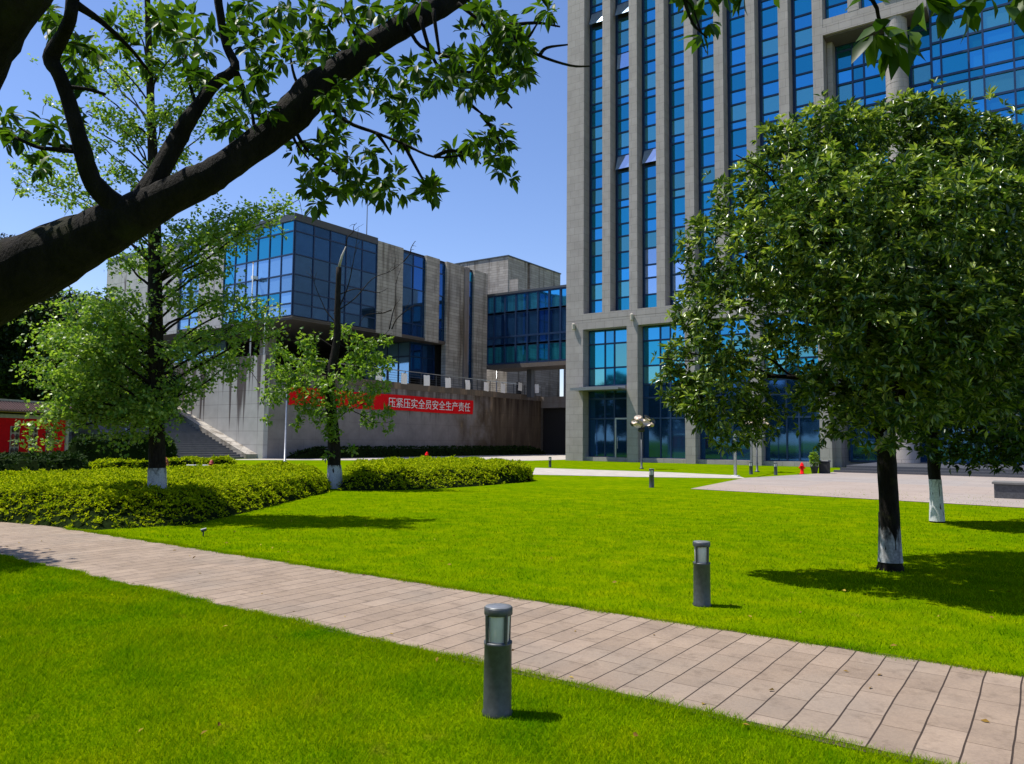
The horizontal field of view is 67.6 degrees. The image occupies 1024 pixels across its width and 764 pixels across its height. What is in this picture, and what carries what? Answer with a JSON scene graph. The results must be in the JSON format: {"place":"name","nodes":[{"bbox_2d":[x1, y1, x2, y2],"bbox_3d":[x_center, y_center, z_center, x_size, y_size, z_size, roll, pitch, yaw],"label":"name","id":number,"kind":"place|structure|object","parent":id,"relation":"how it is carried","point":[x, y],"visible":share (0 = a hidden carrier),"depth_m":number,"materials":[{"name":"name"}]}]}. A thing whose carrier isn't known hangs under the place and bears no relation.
{"place":"outdoors","nodes":[
{"label":"outdoors","id":0,"kind":"place"},
{"bbox_2d":[0,233,15,395],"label":"broadleaf tree","id":1,"kind":"object","parent":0,"point":[1,234],"depth_m":56.65,"materials":[{"name":"green plant"}]},
{"bbox_2d":[0,0,567,395],"label":"sky","id":2,"kind":"structure","parent":0,"point":[480,217],"materials":[{"name":"blue"}]},
{"bbox_2d":[236,454,565,460],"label":"path","id":3,"kind":"structure","parent":0,"point":[537,457],"depth_m":67.86,"materials":[{"name":"beige concrete"}]},
{"bbox_2d":[0,460,1023,763],"bbox_3d":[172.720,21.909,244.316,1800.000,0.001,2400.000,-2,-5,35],"label":"lawn","id":4,"kind":"structure","parent":0,"point":[580,486],"depth_m":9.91,"materials":[{"name":"green plant"}]},
{"bbox_2d":[0,399,79,453],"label":"notice board","id":5,"kind":"object","parent":4,"relation":"on","point":[8,433],"visible":0.63,"depth_m":34.15,"materials":[{"name":"red metal"}]},
{"bbox_2d":[0,295,85,415],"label":"broadleaf tree","id":6,"kind":"object","parent":4,"relation":"on","point":[10,352],"visible":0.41,"depth_m":49.26,"materials":[{"name":"green plant"}]},
{"bbox_2d":[0,449,90,472],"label":"dark hedge","id":7,"kind":"object","parent":4,"relation":"on","point":[66,460],"visible":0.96,"depth_m":28.10,"materials":[{"name":"green plant"}]},
{"bbox_2d":[68,421,71,442],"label":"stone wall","id":8,"kind":"structure","parent":4,"relation":"on","point":[70,436],"depth_m":55.06,"materials":[{"name":"grey stone"}]},
{"bbox_2d":[20,286,133,422],"bbox_3d":[-33.664,-0.975,57.916,12.451,13.264,9.439,0,-4,7],"label":"broadleaf tree","id":9,"kind":"object","parent":4,"relation":"on","point":[63,298],"visible":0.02,"depth_m":54.90,"materials":[{"name":"green plant"}]},
{"bbox_2d":[68,433,178,462],"bbox_3d":[-22.519,3.958,44.530,6.367,2.114,6.764,3,-5,-31],"label":"dark hedge","id":10,"kind":"object","parent":4,"relation":"on","point":[87,450],"visible":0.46,"depth_m":41.84,"materials":[{"name":"green plant"}]},
{"bbox_2d":[96,338,181,420],"bbox_3d":[-31.678,0.729,62.231,10.659,10.561,7.211,-2,-5,35],"label":"broadleaf tree","id":11,"kind":"object","parent":4,"relation":"on","point":[175,372],"depth_m":61.35,"materials":[{"name":"green plant"}]},
{"bbox_2d":[34,378,256,459],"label":"staircase","id":12,"kind":"structure","parent":4,"relation":"on","point":[196,436],"depth_m":58.43,"materials":[{"name":"concrete"}]},
{"bbox_2d":[5,0,321,488],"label":"ginkgo tree","id":13,"kind":"object","parent":4,"relation":"on","point":[143,405],"visible":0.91,"depth_m":15.36,"materials":[{"name":"green plant"}]},
{"bbox_2d":[88,454,238,468],"bbox_3d":[-16.177,3.796,35.240,2.141,0.934,9.485,-1,-5,24],"label":"hedge","id":14,"kind":"object","parent":4,"relation":"on","point":[143,463],"visible":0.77,"depth_m":35.42,"materials":[{"name":"green plant"}]},
{"bbox_2d":[0,460,331,529],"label":"hedge","id":15,"kind":"object","parent":4,"relation":"on","point":[121,497],"visible":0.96,"depth_m":15.35,"materials":[{"name":"green plant"}]},
{"bbox_2d":[283,390,294,461],"bbox_3d":[-14.848,2.924,50.983,1.062,4.809,0.304,-2,-5,35],"label":"pole","id":16,"kind":"object","parent":4,"relation":"on","point":[284,460],"visible":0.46,"depth_m":51.12,"materials":[{"name":"metal"}]},
{"bbox_2d":[254,223,420,488],"bbox_3d":[-5.609,-0.824,24.462,5.444,8.590,1.978,1,-4,-2],"label":"pruned tree","id":17,"kind":"object","parent":4,"relation":"on","point":[332,429],"visible":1,"depth_m":24.43,"materials":[{"name":"green plant"}]},
{"bbox_2d":[165,355,565,458],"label":"terrace","id":18,"kind":"structure","parent":4,"relation":"on","point":[503,419],"depth_m":69.59,"materials":[{"name":"concrete"}]},
{"bbox_2d":[249,263,253,355],"bbox_3d":[-22.051,-5.208,64.617,0.400,9.950,0.380,-2,-5,35],"label":"flagpole","id":19,"kind":"object","parent":18,"relation":"on","point":[251,306],"visible":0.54,"depth_m":64.76,"materials":[{"name":"silver metal"}]},
{"bbox_2d":[106,213,487,390],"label":"glass office block","id":20,"kind":"structure","parent":18,"relation":"on","point":[441,330],"depth_m":75.15,"materials":[{"name":"blue glass"}]},
{"bbox_2d":[178,243,200,329],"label":"window","id":21,"kind":"structure","parent":20,"relation":"in","point":[184,322],"depth_m":74.70,"materials":[{"name":"blue glass"}]},
{"bbox_2d":[172,340,226,362],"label":"window","id":22,"kind":"structure","parent":20,"relation":"in","point":[222,345],"depth_m":80.98,"materials":[{"name":"blue glass"}]},
{"bbox_2d":[364,341,409,382],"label":"window","id":23,"kind":"structure","parent":20,"relation":"in","point":[400,351],"depth_m":80.45,"materials":[{"name":"blue glass"}]},
{"bbox_2d":[402,251,424,337],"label":"window","id":24,"kind":"structure","parent":20,"relation":"in","point":[414,265],"depth_m":78.17,"materials":[{"name":"blue glass"}]},
{"bbox_2d":[410,342,434,379],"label":"window","id":25,"kind":"structure","parent":20,"relation":"in","point":[422,356],"depth_m":80.85,"materials":[{"name":"blue glass"}]},
{"bbox_2d":[439,262,444,340],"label":"window","id":26,"kind":"structure","parent":20,"relation":"in","point":[442,266],"depth_m":81.90,"materials":[{"name":"blue glass"}]},
{"bbox_2d":[468,271,472,382],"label":"window","id":27,"kind":"structure","parent":20,"relation":"in","point":[471,273],"depth_m":85.77,"materials":[{"name":"blue glass"}]},
{"bbox_2d":[288,387,472,413],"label":"banner","id":28,"kind":"object","parent":18,"relation":"attached to","point":[419,404],"visible":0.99,"depth_m":71.59,"materials":[{"name":"red fabric"}]},
{"bbox_2d":[289,357,540,395],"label":"railing","id":29,"kind":"object","parent":18,"relation":"on","point":[436,378],"visible":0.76,"depth_m":75.32,"materials":[{"name":"grey metal"}]},
{"bbox_2d":[375,371,382,380],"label":"panel","id":30,"kind":"object","parent":29,"relation":"attached to","point":[378,377],"visible":0.31,"depth_m":68.16,"materials":[{"name":"grey metal"}]},
{"bbox_2d":[401,373,406,383],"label":"panel","id":31,"kind":"object","parent":29,"relation":"attached to","point":[403,378],"visible":1,"depth_m":70.86,"materials":[{"name":"grey metal"}]},
{"bbox_2d":[424,375,429,385],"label":"panel","id":32,"kind":"object","parent":29,"relation":"attached to","point":[426,380],"visible":1,"depth_m":73.49,"materials":[{"name":"grey metal"}]},
{"bbox_2d":[445,377,450,387],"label":"panel","id":33,"kind":"object","parent":29,"relation":"attached to","point":[448,382],"visible":1,"depth_m":76.05,"materials":[{"name":"grey metal"}]},
{"bbox_2d":[465,379,469,389],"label":"panel","id":34,"kind":"object","parent":29,"relation":"attached to","point":[467,382],"visible":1,"depth_m":78.58,"materials":[{"name":"grey metal"}]},
{"bbox_2d":[484,382,488,390],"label":"panel","id":35,"kind":"object","parent":29,"relation":"attached to","point":[486,386],"visible":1,"depth_m":81.16,"materials":[{"name":"grey metal"}]},
{"bbox_2d":[501,383,504,392],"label":"panel","id":36,"kind":"object","parent":29,"relation":"attached to","point":[502,387],"visible":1,"depth_m":83.56,"materials":[{"name":"grey metal"}]},
{"bbox_2d":[518,382,521,390],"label":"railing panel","id":37,"kind":"object","parent":29,"relation":"attached to","point":[519,386],"visible":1,"depth_m":86.32,"materials":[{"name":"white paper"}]},
{"bbox_2d":[535,384,538,392],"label":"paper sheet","id":38,"kind":"object","parent":29,"relation":"attached to","point":[536,388],"visible":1,"depth_m":89.21,"materials":[{"name":"white paper"}]},
{"bbox_2d":[454,255,560,396],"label":"stone block","id":39,"kind":"structure","parent":18,"relation":"on","point":[501,271],"depth_m":102.21,"materials":[{"name":"grey concrete"}]},
{"bbox_2d":[516,382,520,393],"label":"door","id":40,"kind":"structure","parent":39,"relation":"in","point":[517,391],"depth_m":100.64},
{"bbox_2d":[286,444,545,458],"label":"dark hedge","id":41,"kind":"object","parent":4,"relation":"on","point":[366,451],"visible":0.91,"depth_m":70.03,"materials":[{"name":"green plant"}]},
{"bbox_2d":[336,454,533,490],"bbox_3d":[-3.198,3.623,31.943,7.957,0.978,16.595,1,-4,-5],"label":"hedge","id":42,"kind":"object","parent":4,"relation":"on","point":[409,473],"visible":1,"depth_m":26.36,"materials":[{"name":"green plant"}]},
{"bbox_2d":[482,603,512,719],"bbox_3d":[-0.083,1.643,4.497,0.180,0.645,0.180,-2,-5,35],"label":"bollard light","id":43,"kind":"object","parent":4,"relation":"on","point":[497,672],"visible":0.97,"depth_m":4.44,"materials":[{"name":"grey metal"}]},
{"bbox_2d":[7,518,1009,735],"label":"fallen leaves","id":44,"kind":"object","parent":4,"relation":"on","point":[635,733],"visible":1,"depth_m":5.98,"materials":[{"name":"brown plant"}]},
{"bbox_2d":[0,0,1023,326],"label":"overhanging tree","id":45,"kind":"object","parent":4,"relation":"on","point":[42,262],"visible":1,"depth_m":2.77,"materials":[{"name":"green plant"}]},
{"bbox_2d":[0,522,1023,763],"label":"footpath","id":46,"kind":"structure","parent":4,"relation":"on","point":[923,708],"depth_m":5.81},
{"bbox_2d":[51,526,1016,763],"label":"soil edge","id":47,"kind":"object","parent":4,"relation":"on","point":[833,741],"visible":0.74,"depth_m":5.00,"materials":[{"name":"brown soil"}]},
{"bbox_2d":[630,415,654,468],"bbox_3d":[7.562,3.501,44.726,1.431,3.154,1.464,-2,-5,35],"label":"garden lamp","id":48,"kind":"object","parent":4,"relation":"on","point":[645,421],"visible":1,"depth_m":44.67,"materials":[{"name":"grey metal"}]},
{"bbox_2d":[649,469,653,487],"bbox_3d":[4.876,3.365,26.689,0.189,0.677,0.189,-1,-5,19],"label":"bollard light","id":49,"kind":"object","parent":4,"relation":"on","point":[651,478],"visible":0.98,"depth_m":26.62,"materials":[{"name":"grey metal"}]},
{"bbox_2d":[693,540,710,606],"bbox_3d":[1.869,1.893,7.527,0.180,0.645,0.180,-2,-5,35],"label":"bollard light","id":50,"kind":"object","parent":4,"relation":"on","point":[701,583],"visible":0.96,"depth_m":7.47,"materials":[{"name":"grey metal"}]},
{"bbox_2d":[731,433,763,476],"bbox_3d":[12.326,3.691,39.302,0.357,2.047,8.245,-2,-5,28],"label":"post frame","id":51,"kind":"object","parent":4,"relation":"on","point":[735,460],"visible":0.46,"depth_m":35.82,"materials":[{"name":"metal"}]},
{"bbox_2d":[749,462,752,473],"bbox_3d":[12.056,4.355,38.570,0.180,0.645,0.180,-1,-5,16],"label":"bollard light","id":52,"kind":"object","parent":4,"relation":"on","point":[750,467],"visible":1,"depth_m":38.52,"materials":[{"name":"grey metal"}]},
{"bbox_2d":[744,419,769,471],"bbox_3d":[13.397,3.340,41.818,1.342,3.148,1.395,-2,-5,35],"label":"garden lamp","id":53,"kind":"object","parent":4,"relation":"on","point":[767,422],"visible":0.23,"depth_m":41.69,"materials":[{"name":"grey metal"}]},
{"bbox_2d":[774,462,777,474],"bbox_3d":[13.091,4.318,37.940,0.180,0.645,0.180,-2,-5,26],"label":"bollard light","id":54,"kind":"object","parent":4,"relation":"on","point":[775,468],"visible":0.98,"depth_m":37.88,"materials":[{"name":"grey metal"}]},
{"bbox_2d":[566,0,1023,477],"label":"office tower","id":55,"kind":"structure","parent":4,"relation":"on","point":[660,122],"depth_m":58.75,"materials":[{"name":"concrete"}]},
{"bbox_2d":[487,279,565,396],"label":"link bridge","id":56,"kind":"structure","parent":55,"relation":"attached to","point":[526,330],"depth_m":84.87,"materials":[{"name":"grey concrete"}]},
{"bbox_2d":[487,287,565,315],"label":"window","id":57,"kind":"structure","parent":56,"relation":"in","point":[548,298],"depth_m":84.85,"materials":[{"name":"blue glass"}]},
{"bbox_2d":[487,306,565,346],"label":"window","id":58,"kind":"structure","parent":56,"relation":"in","point":[543,325],"depth_m":84.66,"materials":[{"name":"blue glass"}]},
{"bbox_2d":[487,339,565,364],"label":"window","id":59,"kind":"structure","parent":56,"relation":"in","point":[531,352],"depth_m":84.37,"materials":[{"name":"blue glass"}]},
{"bbox_2d":[589,0,601,312],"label":"window","id":60,"kind":"structure","parent":55,"relation":"in","point":[595,109],"depth_m":63.70,"materials":[{"name":"blue glass"}]},
{"bbox_2d":[588,328,626,457],"bbox_3d":[7.903,0.881,61.433,3.960,10.410,0.130,-2,-5,35],"label":"window","id":61,"kind":"structure","parent":55,"relation":"in","point":[607,348],"depth_m":61.65,"materials":[{"name":"blue glass"}]},
{"bbox_2d":[615,418,626,456],"bbox_3d":[8.782,4.393,60.361,1.460,3.130,0.149,-2,-5,35],"label":"door","id":62,"kind":"structure","parent":55,"relation":"in","point":[620,423],"depth_m":60.49,"materials":[{"name":"glass"}]},
{"bbox_2d":[615,0,628,310],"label":"window","id":63,"kind":"structure","parent":55,"relation":"in","point":[621,6],"depth_m":62.27,"materials":[{"name":"blue glass"}]},
{"bbox_2d":[642,0,656,307],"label":"window","id":64,"kind":"structure","parent":55,"relation":"in","point":[649,280],"depth_m":60.85,"materials":[{"name":"blue glass"}]},
{"bbox_2d":[643,324,684,458],"bbox_3d":[11.836,0.709,58.668,3.900,10.410,0.130,-2,-5,35],"label":"window","id":65,"kind":"structure","parent":55,"relation":"in","point":[666,439],"depth_m":59.00,"materials":[{"name":"blue glass"}]},
{"bbox_2d":[668,0,685,304],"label":"window","id":66,"kind":"structure","parent":55,"relation":"in","point":[676,29],"depth_m":59.58,"materials":[{"name":"blue glass"}]},
{"bbox_2d":[697,0,715,298],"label":"window","id":67,"kind":"structure","parent":55,"relation":"in","point":[706,151],"depth_m":58.27,"materials":[{"name":"blue glass"}]},
{"bbox_2d":[699,318,750,459],"bbox_3d":[15.731,0.540,55.929,4.150,10.410,0.130,-2,-5,35],"label":"window","id":68,"kind":"structure","parent":55,"relation":"in","point":[705,452],"depth_m":55.92,"materials":[{"name":"blue glass"}]},
{"bbox_2d":[727,0,748,298],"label":"window","id":69,"kind":"structure","parent":55,"relation":"in","point":[736,70],"depth_m":57.03,"materials":[{"name":"blue glass"}]},
{"bbox_2d":[758,0,781,267],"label":"window","id":70,"kind":"structure","parent":55,"relation":"in","point":[767,11],"depth_m":55.77,"materials":[{"name":"blue glass"}]},
{"bbox_2d":[764,316,819,461],"bbox_3d":[19.574,0.373,53.228,3.930,10.410,0.130,-2,-5,35],"label":"window","id":71,"kind":"structure","parent":55,"relation":"in","point":[787,447],"depth_m":53.18,"materials":[{"name":"blue glass"}]},
{"bbox_2d":[791,0,814,288],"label":"window","id":72,"kind":"structure","parent":55,"relation":"in","point":[801,10],"depth_m":54.42,"materials":[{"name":"blue glass"}]},
{"bbox_2d":[825,0,847,18],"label":"window","id":73,"kind":"structure","parent":55,"relation":"in","point":[833,8],"depth_m":53.34,"materials":[{"name":"blue glass"}]},
{"bbox_2d":[861,0,882,7],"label":"window","id":74,"kind":"structure","parent":55,"relation":"in","point":[864,3],"depth_m":52.15,"materials":[{"name":"blue glass"}]},
{"bbox_2d":[835,22,932,372],"bbox_3d":[25.208,-12.055,51.494,5.990,23.693,0.150,-2,-5,35],"label":"window","id":75,"kind":"structure","parent":55,"relation":"in","point":[853,79],"depth_m":52.65,"materials":[{"name":"blue glass"}]},
{"bbox_2d":[848,385,1023,464],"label":"window","id":76,"kind":"structure","parent":55,"relation":"in","point":[855,455],"depth_m":51.98,"materials":[{"name":"blue glass"}]},
{"bbox_2d":[929,0,1023,203],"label":"window","id":77,"kind":"structure","parent":55,"relation":"in","point":[993,55],"depth_m":48.31,"materials":[{"name":"blue glass"}]},
{"bbox_2d":[969,426,1003,464],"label":"entrance doors","id":78,"kind":"structure","parent":55,"relation":"in","point":[973,426],"depth_m":47.90,"materials":[{"name":"blue glass"}]},
{"bbox_2d":[799,462,804,473],"bbox_3d":[14.877,4.434,39.197,0.384,0.632,0.384,-2,-5,35],"label":"fire hydrant","id":79,"kind":"object","parent":4,"relation":"on","point":[801,467],"visible":0.98,"depth_m":39.13,"materials":[{"name":"red metal"}]},
{"bbox_2d":[809,451,820,473],"bbox_3d":[15.987,4.210,40.372,0.655,1.245,0.630,4,-6,-38],"label":"potted plant","id":80,"kind":"object","parent":4,"relation":"on","point":[813,456],"visible":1,"depth_m":40.27,"materials":[{"name":"green plant"}]},
{"bbox_2d":[649,77,1023,571],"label":"evergreen tree","id":81,"kind":"object","parent":4,"relation":"on","point":[952,260],"visible":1,"depth_m":8.54,"materials":[{"name":"green plant"}]},
{"bbox_2d":[887,137,1023,522],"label":"evergreen tree","id":82,"kind":"object","parent":4,"relation":"on","point":[1009,450],"visible":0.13,"depth_m":14.93,"materials":[{"name":"green plant"}]},
{"bbox_2d":[563,369,565,395],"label":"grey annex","id":83,"kind":"object","parent":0,"point":[564,394],"depth_m":107.63,"materials":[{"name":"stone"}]},
{"bbox_2d":[533,468,742,477],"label":"side path","id":84,"kind":"structure","parent":0,"point":[556,471],"depth_m":37.42,"materials":[{"name":"beige concrete"}]},
{"bbox_2d":[691,472,1023,507],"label":"plaza","id":85,"kind":"structure","parent":0,"point":[965,489],"depth_m":28.02,"materials":[{"name":"beige concrete"}]},
{"bbox_2d":[819,460,830,473],"bbox_3d":[16.560,4.499,40.493,0.540,0.700,0.540,-2,-5,35],"label":"litter bin","id":86,"kind":"object","parent":85,"relation":"on","point":[824,466],"visible":0.95,"depth_m":40.28,"materials":[{"name":"metal"}]},
{"bbox_2d":[992,480,1023,498],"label":"stone bench","id":87,"kind":"object","parent":85,"relation":"on","point":[1009,489],"visible":1,"depth_m":22.72,"materials":[{"name":"stone"}]}
]}

